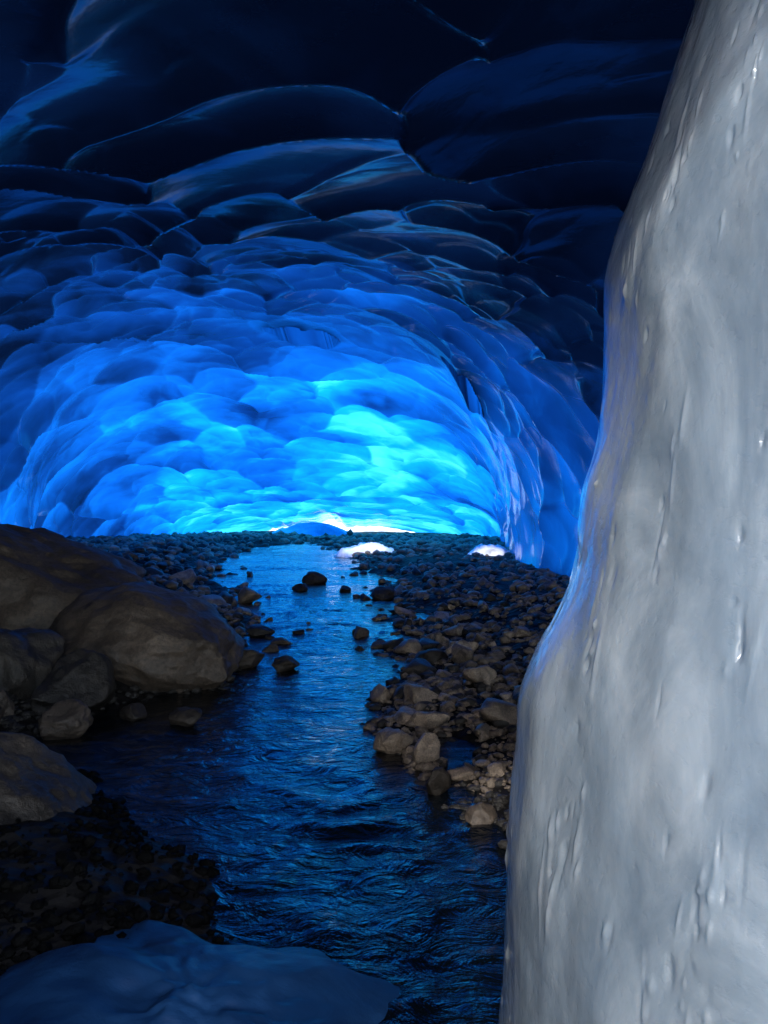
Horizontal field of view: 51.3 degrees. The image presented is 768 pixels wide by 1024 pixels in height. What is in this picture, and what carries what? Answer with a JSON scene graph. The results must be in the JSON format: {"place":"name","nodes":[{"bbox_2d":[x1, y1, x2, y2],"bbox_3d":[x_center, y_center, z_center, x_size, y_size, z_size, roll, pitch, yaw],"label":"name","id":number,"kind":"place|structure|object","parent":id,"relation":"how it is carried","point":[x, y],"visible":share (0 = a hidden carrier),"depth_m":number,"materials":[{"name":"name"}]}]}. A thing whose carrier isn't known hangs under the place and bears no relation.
{"place":"outdoors","nodes":[
{"label":"outdoors","id":0,"kind":"place"},
{"bbox_2d":[34,542,506,1023],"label":"water","id":1,"kind":"structure","parent":0,"point":[297,807],"depth_m":4.37,"materials":[{"name":"blue liquid"}]},
{"bbox_2d":[119,703,146,720],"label":"rock","id":2,"kind":"object","parent":1,"relation":"on","point":[133,712],"visible":0.88,"depth_m":6.17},
{"bbox_2d":[168,707,201,726],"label":"rock","id":3,"kind":"object","parent":1,"relation":"on","point":[185,716],"visible":0.91,"depth_m":5.98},
{"bbox_2d":[246,624,274,636],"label":"rock","id":4,"kind":"object","parent":1,"relation":"on","point":[256,630],"visible":0.88,"depth_m":10.24,"materials":[{"name":"stone"}]},
{"bbox_2d":[261,644,278,651],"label":"stone","id":5,"kind":"object","parent":1,"relation":"in","point":[271,648],"visible":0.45,"depth_m":9.22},
{"bbox_2d":[265,635,274,638],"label":"stone","id":6,"kind":"object","parent":1,"relation":"in","point":[268,637],"visible":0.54,"depth_m":10.10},
{"bbox_2d":[272,655,299,671],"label":"rock","id":7,"kind":"object","parent":1,"relation":"on","point":[283,663],"visible":0.91,"depth_m":8.05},
{"bbox_2d":[292,629,304,633],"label":"stone","id":8,"kind":"object","parent":1,"relation":"in","point":[301,631],"visible":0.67,"depth_m":10.54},
{"bbox_2d":[292,583,307,591],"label":"rock","id":9,"kind":"object","parent":1,"relation":"on","point":[300,587],"visible":0.88,"depth_m":16.23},
{"bbox_2d":[302,571,326,583],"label":"rock","id":10,"kind":"object","parent":1,"relation":"in","point":[312,577],"visible":0.9,"depth_m":17.80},
{"bbox_2d":[339,585,350,591],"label":"rock","id":11,"kind":"object","parent":1,"relation":"on","point":[343,588],"visible":0.8,"depth_m":16.00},
{"bbox_2d":[355,646,364,650],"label":"stone","id":12,"kind":"object","parent":1,"relation":"in","point":[359,648],"visible":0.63,"depth_m":9.38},
{"bbox_2d":[353,626,368,638],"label":"stone","id":13,"kind":"object","parent":1,"relation":"in","point":[359,632],"visible":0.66,"depth_m":10.26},
{"bbox_2d":[360,593,371,599],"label":"stone","id":14,"kind":"object","parent":1,"relation":"in","point":[363,596],"visible":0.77,"depth_m":14.54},
{"bbox_2d":[370,639,385,647],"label":"stone","id":15,"kind":"object","parent":1,"relation":"in","point":[377,644],"visible":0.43,"depth_m":9.51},
{"bbox_2d":[412,733,439,763],"bbox_3d":[0.266,1.535,5.124,0.172,0.235,0.215,0,0,36],"label":"rock","id":16,"kind":"object","parent":1,"relation":"on","point":[426,749],"visible":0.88,"depth_m":5.07,"materials":[{"name":"stone"}]},
{"bbox_2d":[426,766,450,795],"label":"rock","id":17,"kind":"object","parent":1,"relation":"on","point":[438,782],"visible":0.86,"depth_m":4.52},
{"bbox_2d":[497,839,506,849],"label":"rock","id":18,"kind":"object","parent":1,"relation":"on","point":[502,843],"visible":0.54,"depth_m":3.82,"materials":[{"name":"stone"}]},
{"bbox_2d":[0,520,569,975],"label":"ground","id":19,"kind":"structure","parent":0,"point":[50,848],"depth_m":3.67,"materials":[{"name":"stone"}]},
{"bbox_2d":[0,689,14,723],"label":"rock","id":20,"kind":"object","parent":19,"relation":"on","point":[7,705],"visible":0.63,"depth_m":5.87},
{"bbox_2d":[0,627,64,699],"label":"boulder","id":21,"kind":"object","parent":19,"relation":"on","point":[30,657],"visible":0.79,"depth_m":6.37,"materials":[{"name":"stone"}]},
{"bbox_2d":[0,732,96,824],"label":"boulder","id":22,"kind":"object","parent":19,"relation":"on","point":[39,781],"visible":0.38,"depth_m":4.03,"materials":[{"name":"stone"}]},
{"bbox_2d":[38,699,93,739],"bbox_3d":[-2.300,1.500,5.750,0.380,0.300,0.360,0,0,-11],"label":"rock","id":23,"kind":"object","parent":19,"relation":"on","point":[68,719],"visible":0.94,"depth_m":5.65,"materials":[{"name":"stone"}]},
{"bbox_2d":[30,648,115,712],"bbox_3d":[-2.442,1.380,6.383,0.557,0.540,0.701,0,0,-7],"label":"rock","id":24,"kind":"object","parent":19,"relation":"on","point":[85,676],"visible":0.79,"depth_m":6.28,"materials":[{"name":"stone"}]},
{"bbox_2d":[0,524,146,629],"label":"boulder","id":25,"kind":"object","parent":19,"relation":"on","point":[47,576],"visible":0.42,"depth_m":8.19,"materials":[{"name":"stone"}]},
{"bbox_2d":[109,545,121,551],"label":"stone","id":26,"kind":"object","parent":19,"relation":"on","point":[114,548],"visible":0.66,"depth_m":23.34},
{"bbox_2d":[122,550,138,559],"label":"stone","id":27,"kind":"object","parent":19,"relation":"on","point":[132,555],"visible":0.62,"depth_m":18.77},
{"bbox_2d":[128,536,136,540],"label":"stone","id":28,"kind":"object","parent":19,"relation":"on","point":[131,538],"visible":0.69,"depth_m":29.81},
{"bbox_2d":[49,582,244,692],"bbox_3d":[-2.300,1.248,7.700,1.920,1.123,1.700,0,0,9],"label":"boulder","id":29,"kind":"object","parent":19,"relation":"on","point":[146,636],"visible":0.75,"depth_m":7.11,"materials":[{"name":"stone"}]},
{"bbox_2d":[145,567,162,576],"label":"stone","id":30,"kind":"object","parent":19,"relation":"on","point":[152,570],"visible":0.52,"depth_m":14.95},
{"bbox_2d":[151,557,161,561],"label":"stone","id":31,"kind":"object","parent":19,"relation":"on","point":[157,559],"visible":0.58,"depth_m":20.98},
{"bbox_2d":[156,562,166,568],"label":"stone","id":32,"kind":"object","parent":19,"relation":"on","point":[162,565],"visible":0.81,"depth_m":17.90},
{"bbox_2d":[162,560,173,565],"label":"stone","id":33,"kind":"object","parent":19,"relation":"on","point":[169,563],"visible":0.7,"depth_m":18.96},
{"bbox_2d":[165,555,174,559],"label":"stone","id":34,"kind":"object","parent":19,"relation":"on","point":[168,557],"visible":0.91,"depth_m":21.90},
{"bbox_2d":[168,568,196,583],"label":"stone","id":35,"kind":"object","parent":19,"relation":"on","point":[187,576],"visible":0.63,"depth_m":15.31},
{"bbox_2d":[177,553,189,559],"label":"stone","id":36,"kind":"object","parent":19,"relation":"on","point":[185,556],"visible":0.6,"depth_m":23.32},
{"bbox_2d":[0,920,400,1023],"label":"ice mound","id":37,"kind":"object","parent":19,"relation":"on","point":[152,972],"visible":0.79,"depth_m":2.45,"materials":[{"name":"ice"}]},
{"bbox_2d":[196,559,207,569],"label":"stone","id":38,"kind":"object","parent":19,"relation":"on","point":[201,563],"visible":0.71,"depth_m":20.56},
{"bbox_2d":[206,565,214,572],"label":"stone","id":39,"kind":"object","parent":19,"relation":"on","point":[211,568],"visible":0.95,"depth_m":20.36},
{"bbox_2d":[199,594,225,605],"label":"stone","id":40,"kind":"object","parent":19,"relation":"on","point":[217,600],"visible":0.39,"depth_m":12.48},
{"bbox_2d":[206,892,219,899],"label":"stone","id":41,"kind":"object","parent":19,"relation":"on","point":[212,895],"visible":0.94,"depth_m":3.31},
{"bbox_2d":[218,591,232,604],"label":"stone","id":42,"kind":"object","parent":19,"relation":"on","point":[226,596],"visible":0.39,"depth_m":13.59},
{"bbox_2d":[238,582,248,587],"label":"stone","id":43,"kind":"object","parent":19,"relation":"on","point":[244,584],"visible":0.71,"depth_m":16.86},
{"bbox_2d":[241,607,250,615],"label":"stone","id":44,"kind":"object","parent":19,"relation":"on","point":[248,611],"visible":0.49,"depth_m":12.18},
{"bbox_2d":[237,586,261,602],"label":"stone","id":45,"kind":"object","parent":19,"relation":"on","point":[246,595],"visible":0.97,"depth_m":14.03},
{"bbox_2d":[238,649,264,668],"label":"rock","id":46,"kind":"object","parent":19,"relation":"on","point":[252,658],"visible":0.59,"depth_m":8.21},
{"bbox_2d":[271,637,292,643],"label":"stone","id":47,"kind":"object","parent":19,"relation":"on","point":[280,640],"visible":0.59,"depth_m":9.73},
{"bbox_2d":[272,522,346,535],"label":"ice block","id":48,"kind":"structure","parent":19,"relation":"on","point":[315,528],"depth_m":50.41,"materials":[{"name":"ice"}]},
{"bbox_2d":[0,0,693,576],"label":"ice cave","id":49,"kind":"structure","parent":19,"relation":"on","point":[270,264],"depth_m":11.30},
{"bbox_2d":[349,571,358,575],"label":"stone","id":50,"kind":"object","parent":19,"relation":"on","point":[355,573],"visible":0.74,"depth_m":20.28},
{"bbox_2d":[334,542,393,557],"bbox_3d":[-0.629,1.370,28.556,2.372,0.623,1.307,0,0,0],"label":"snow patch","id":51,"kind":"object","parent":19,"relation":"on","point":[348,552],"visible":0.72,"depth_m":28.21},
{"bbox_2d":[370,684,390,702],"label":"stone","id":52,"kind":"object","parent":19,"relation":"on","point":[380,693],"visible":0.91,"depth_m":6.70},
{"bbox_2d":[371,586,394,600],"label":"rock","id":53,"kind":"object","parent":19,"relation":"on","point":[382,593],"visible":0.94,"depth_m":14.54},
{"bbox_2d":[382,639,401,649],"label":"stone","id":54,"kind":"object","parent":19,"relation":"on","point":[392,644],"visible":0.6,"depth_m":9.34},
{"bbox_2d":[373,727,413,753],"bbox_3d":[0.067,1.557,5.413,0.267,0.182,0.213,0,0,-35],"label":"rock","id":55,"kind":"object","parent":19,"relation":"on","point":[388,740],"visible":0.88,"depth_m":5.33,"materials":[{"name":"stone"}]},
{"bbox_2d":[392,686,403,698],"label":"stone","id":56,"kind":"object","parent":19,"relation":"on","point":[398,692],"visible":0.55,"depth_m":6.80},
{"bbox_2d":[392,619,405,627],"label":"rock","id":57,"kind":"object","parent":19,"relation":"on","point":[396,623],"visible":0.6,"depth_m":11.02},
{"bbox_2d":[394,606,411,615],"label":"stone","id":58,"kind":"object","parent":19,"relation":"on","point":[400,611],"visible":0.82,"depth_m":12.13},
{"bbox_2d":[394,706,415,724],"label":"rock","id":59,"kind":"object","parent":19,"relation":"on","point":[403,715],"visible":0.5,"depth_m":5.94,"materials":[{"name":"stone"}]},
{"bbox_2d":[403,618,411,625],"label":"stone","id":60,"kind":"object","parent":19,"relation":"on","point":[408,622],"visible":0.36,"depth_m":10.81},
{"bbox_2d":[395,638,422,653],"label":"stone","id":61,"kind":"object","parent":19,"relation":"on","point":[411,645],"visible":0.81,"depth_m":8.97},
{"bbox_2d":[405,585,413,589],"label":"stone","id":62,"kind":"object","parent":19,"relation":"on","point":[408,587],"visible":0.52,"depth_m":16.43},
{"bbox_2d":[406,745,413,753],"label":"stone","id":63,"kind":"object","parent":19,"relation":"on","point":[409,748],"visible":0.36,"depth_m":5.26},
{"bbox_2d":[400,658,436,677],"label":"stone","id":64,"kind":"object","parent":19,"relation":"on","point":[417,666],"visible":0.52,"depth_m":7.62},
{"bbox_2d":[403,683,438,703],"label":"stone","id":65,"kind":"object","parent":19,"relation":"on","point":[414,693],"visible":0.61,"depth_m":6.45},
{"bbox_2d":[421,763,434,771],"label":"stone","id":66,"kind":"object","parent":19,"relation":"on","point":[427,766],"visible":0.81,"depth_m":4.95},
{"bbox_2d":[419,638,439,649],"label":"stone","id":67,"kind":"object","parent":19,"relation":"on","point":[426,643],"visible":0.48,"depth_m":9.23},
{"bbox_2d":[425,634,433,640],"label":"stone","id":68,"kind":"object","parent":19,"relation":"on","point":[430,636],"visible":0.68,"depth_m":9.84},
{"bbox_2d":[410,711,449,730],"bbox_3d":[0.320,1.542,5.843,0.180,0.196,0.289,0,0,-42],"label":"stone","id":69,"kind":"object","parent":19,"relation":"on","point":[427,720],"visible":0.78,"depth_m":5.77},
{"bbox_2d":[413,649,447,664],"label":"rock","id":70,"kind":"object","parent":19,"relation":"on","point":[431,656],"visible":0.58,"depth_m":8.23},
{"bbox_2d":[433,574,441,580],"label":"stone","id":71,"kind":"object","parent":19,"relation":"on","point":[436,576],"visible":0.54,"depth_m":16.82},
{"bbox_2d":[434,623,443,628],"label":"stone","id":72,"kind":"object","parent":19,"relation":"on","point":[438,626],"visible":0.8,"depth_m":10.82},
{"bbox_2d":[434,634,449,643],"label":"stone","id":73,"kind":"object","parent":19,"relation":"on","point":[440,639],"visible":0.52,"depth_m":9.53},
{"bbox_2d":[435,611,449,620],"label":"stone","id":74,"kind":"object","parent":19,"relation":"on","point":[440,615],"visible":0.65,"depth_m":11.77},
{"bbox_2d":[437,641,449,648],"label":"stone","id":75,"kind":"object","parent":19,"relation":"on","point":[445,644],"visible":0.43,"depth_m":9.21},
{"bbox_2d":[436,669,451,677],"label":"stone","id":76,"kind":"object","parent":19,"relation":"on","point":[442,673],"visible":0.58,"depth_m":7.41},
{"bbox_2d":[438,693,449,700],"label":"stone","id":77,"kind":"object","parent":19,"relation":"on","point":[441,696],"visible":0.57,"depth_m":6.45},
{"bbox_2d":[448,604,454,609],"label":"stone","id":78,"kind":"object","parent":19,"relation":"on","point":[450,606],"visible":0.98,"depth_m":12.66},
{"bbox_2d":[448,689,457,695],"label":"stone","id":79,"kind":"object","parent":19,"relation":"on","point":[452,692],"visible":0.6,"depth_m":6.52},
{"bbox_2d":[443,624,463,635],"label":"stone","id":80,"kind":"object","parent":19,"relation":"on","point":[456,630],"visible":0.99,"depth_m":10.12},
{"bbox_2d":[446,664,460,672],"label":"stone","id":81,"kind":"object","parent":19,"relation":"on","point":[455,667],"visible":0.54,"depth_m":7.62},
{"bbox_2d":[448,696,459,703],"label":"stone","id":82,"kind":"object","parent":19,"relation":"on","point":[453,699],"visible":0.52,"depth_m":6.35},
{"bbox_2d":[451,684,461,689],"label":"stone","id":83,"kind":"object","parent":19,"relation":"on","point":[457,686],"visible":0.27,"depth_m":6.62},
{"bbox_2d":[452,680,461,685],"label":"stone","id":84,"kind":"object","parent":19,"relation":"on","point":[455,682],"visible":0.46,"depth_m":6.97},
{"bbox_2d":[446,640,470,654],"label":"stone","id":85,"kind":"object","parent":19,"relation":"on","point":[460,642],"visible":0.34,"depth_m":8.47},
{"bbox_2d":[447,766,473,780],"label":"stone","id":86,"kind":"object","parent":19,"relation":"on","point":[463,773],"visible":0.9,"depth_m":4.77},
{"bbox_2d":[452,643,472,662],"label":"stone","id":87,"kind":"object","parent":19,"relation":"on","point":[461,653],"visible":0.81,"depth_m":7.95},
{"bbox_2d":[462,713,474,720],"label":"stone","id":88,"kind":"object","parent":19,"relation":"on","point":[467,716],"visible":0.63,"depth_m":5.88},
{"bbox_2d":[464,762,477,771],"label":"stone","id":89,"kind":"object","parent":19,"relation":"on","point":[473,768],"visible":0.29,"depth_m":4.93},
{"bbox_2d":[468,642,478,651],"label":"stone","id":90,"kind":"object","parent":19,"relation":"on","point":[474,646],"visible":0.32,"depth_m":8.61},
{"bbox_2d":[470,623,480,627],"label":"stone","id":91,"kind":"object","parent":19,"relation":"on","point":[472,625],"visible":0.26,"depth_m":10.45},
{"bbox_2d":[461,666,496,685],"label":"stone","id":92,"kind":"object","parent":19,"relation":"on","point":[486,674],"visible":0.91,"depth_m":6.90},
{"bbox_2d":[464,802,496,824],"bbox_3d":[0.504,1.579,4.174,0.196,0.128,0.156,0,0,-42],"label":"rock","id":93,"kind":"object","parent":19,"relation":"on","point":[480,813],"visible":0.92,"depth_m":4.13,"materials":[{"name":"stone"}]},
{"bbox_2d":[473,633,487,641],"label":"stone","id":94,"kind":"object","parent":19,"relation":"on","point":[478,637],"visible":0.82,"depth_m":9.26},
{"bbox_2d":[476,681,486,693],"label":"stone","id":95,"kind":"object","parent":19,"relation":"on","point":[480,686],"visible":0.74,"depth_m":6.77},
{"bbox_2d":[473,723,489,737],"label":"stone","id":96,"kind":"object","parent":19,"relation":"on","point":[479,729],"visible":0.69,"depth_m":5.51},
{"bbox_2d":[475,759,489,767],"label":"stone","id":97,"kind":"object","parent":19,"relation":"on","point":[482,763],"visible":0.81,"depth_m":4.95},
{"bbox_2d":[478,601,488,609],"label":"stone","id":98,"kind":"object","parent":19,"relation":"on","point":[481,604],"visible":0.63,"depth_m":12.02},
{"bbox_2d":[480,605,487,611],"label":"stone","id":99,"kind":"object","parent":19,"relation":"on","point":[483,608],"visible":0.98,"depth_m":11.81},
{"bbox_2d":[478,731,490,741],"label":"stone","id":100,"kind":"object","parent":19,"relation":"on","point":[484,736],"visible":1,"depth_m":5.41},
{"bbox_2d":[468,543,509,555],"bbox_3d":[3.290,1.217,25.117,1.751,0.475,1.010,0,0,0],"label":"snow patch","id":101,"kind":"object","parent":19,"relation":"on","point":[491,549],"visible":0.69,"depth_m":24.84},
{"bbox_2d":[483,593,495,600],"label":"stone","id":102,"kind":"object","parent":19,"relation":"on","point":[489,597],"visible":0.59,"depth_m":13.15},
{"bbox_2d":[486,641,495,647],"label":"stone","id":103,"kind":"object","parent":19,"relation":"on","point":[491,644],"visible":0.75,"depth_m":8.68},
{"bbox_2d":[487,762,504,776],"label":"stone","id":104,"kind":"object","parent":19,"relation":"on","point":[494,769],"visible":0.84,"depth_m":4.76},
{"bbox_2d":[490,663,503,669],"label":"stone","id":105,"kind":"object","parent":19,"relation":"on","point":[499,665],"visible":0.55,"depth_m":7.37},
{"bbox_2d":[479,698,516,724],"bbox_3d":[0.859,1.440,5.743,0.350,0.169,0.270,0,0,6],"label":"stone","id":106,"kind":"object","parent":19,"relation":"on","point":[490,709],"visible":0.74,"depth_m":5.67,"materials":[{"name":"stone"}]},
{"bbox_2d":[494,650,504,658],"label":"stone","id":107,"kind":"object","parent":19,"relation":"on","point":[499,653],"visible":0.77,"depth_m":8.10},
{"bbox_2d":[500,693,511,698],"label":"stone","id":108,"kind":"object","parent":19,"relation":"on","point":[505,695],"visible":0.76,"depth_m":6.16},
{"bbox_2d":[503,743,514,751],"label":"stone","id":109,"kind":"object","parent":19,"relation":"on","point":[510,747],"visible":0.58,"depth_m":5.10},
{"bbox_2d":[502,663,519,674],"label":"stone","id":110,"kind":"object","parent":19,"relation":"on","point":[509,668],"visible":0.79,"depth_m":7.19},
{"bbox_2d":[512,693,518,704],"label":"stone","id":111,"kind":"object","parent":19,"relation":"on","point":[515,697],"visible":0.15,"depth_m":6.10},
{"bbox_2d":[512,685,520,697],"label":"stone","id":112,"kind":"object","parent":19,"relation":"on","point":[516,690],"visible":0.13,"depth_m":6.30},
{"bbox_2d":[509,580,524,591],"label":"stone","id":113,"kind":"object","parent":19,"relation":"on","point":[513,585],"visible":0.62,"depth_m":13.94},
{"bbox_2d":[512,594,522,598],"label":"stone","id":114,"kind":"object","parent":19,"relation":"on","point":[517,596],"visible":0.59,"depth_m":12.69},
{"bbox_2d":[514,626,529,636],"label":"stone","id":115,"kind":"object","parent":19,"relation":"on","point":[521,631],"visible":0.91,"depth_m":8.96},
{"bbox_2d":[524,570,534,573],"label":"stone","id":116,"kind":"object","parent":19,"relation":"on","point":[528,571],"visible":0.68,"depth_m":17.68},
{"bbox_2d":[529,629,537,634],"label":"stone","id":117,"kind":"object","parent":19,"relation":"on","point":[532,631],"visible":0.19,"depth_m":9.13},
{"bbox_2d":[533,604,543,609],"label":"stone","id":118,"kind":"object","parent":19,"relation":"on","point":[538,606],"visible":0.7,"depth_m":11.19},
{"bbox_2d":[545,606,554,612],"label":"stone","id":119,"kind":"object","parent":19,"relation":"on","point":[550,609],"visible":0.91,"depth_m":10.95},
{"bbox_2d":[498,0,767,1023],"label":"ice column","id":120,"kind":"structure","parent":19,"relation":"on","point":[636,858],"depth_m":1.86,"materials":[{"name":"ice"}]}
]}

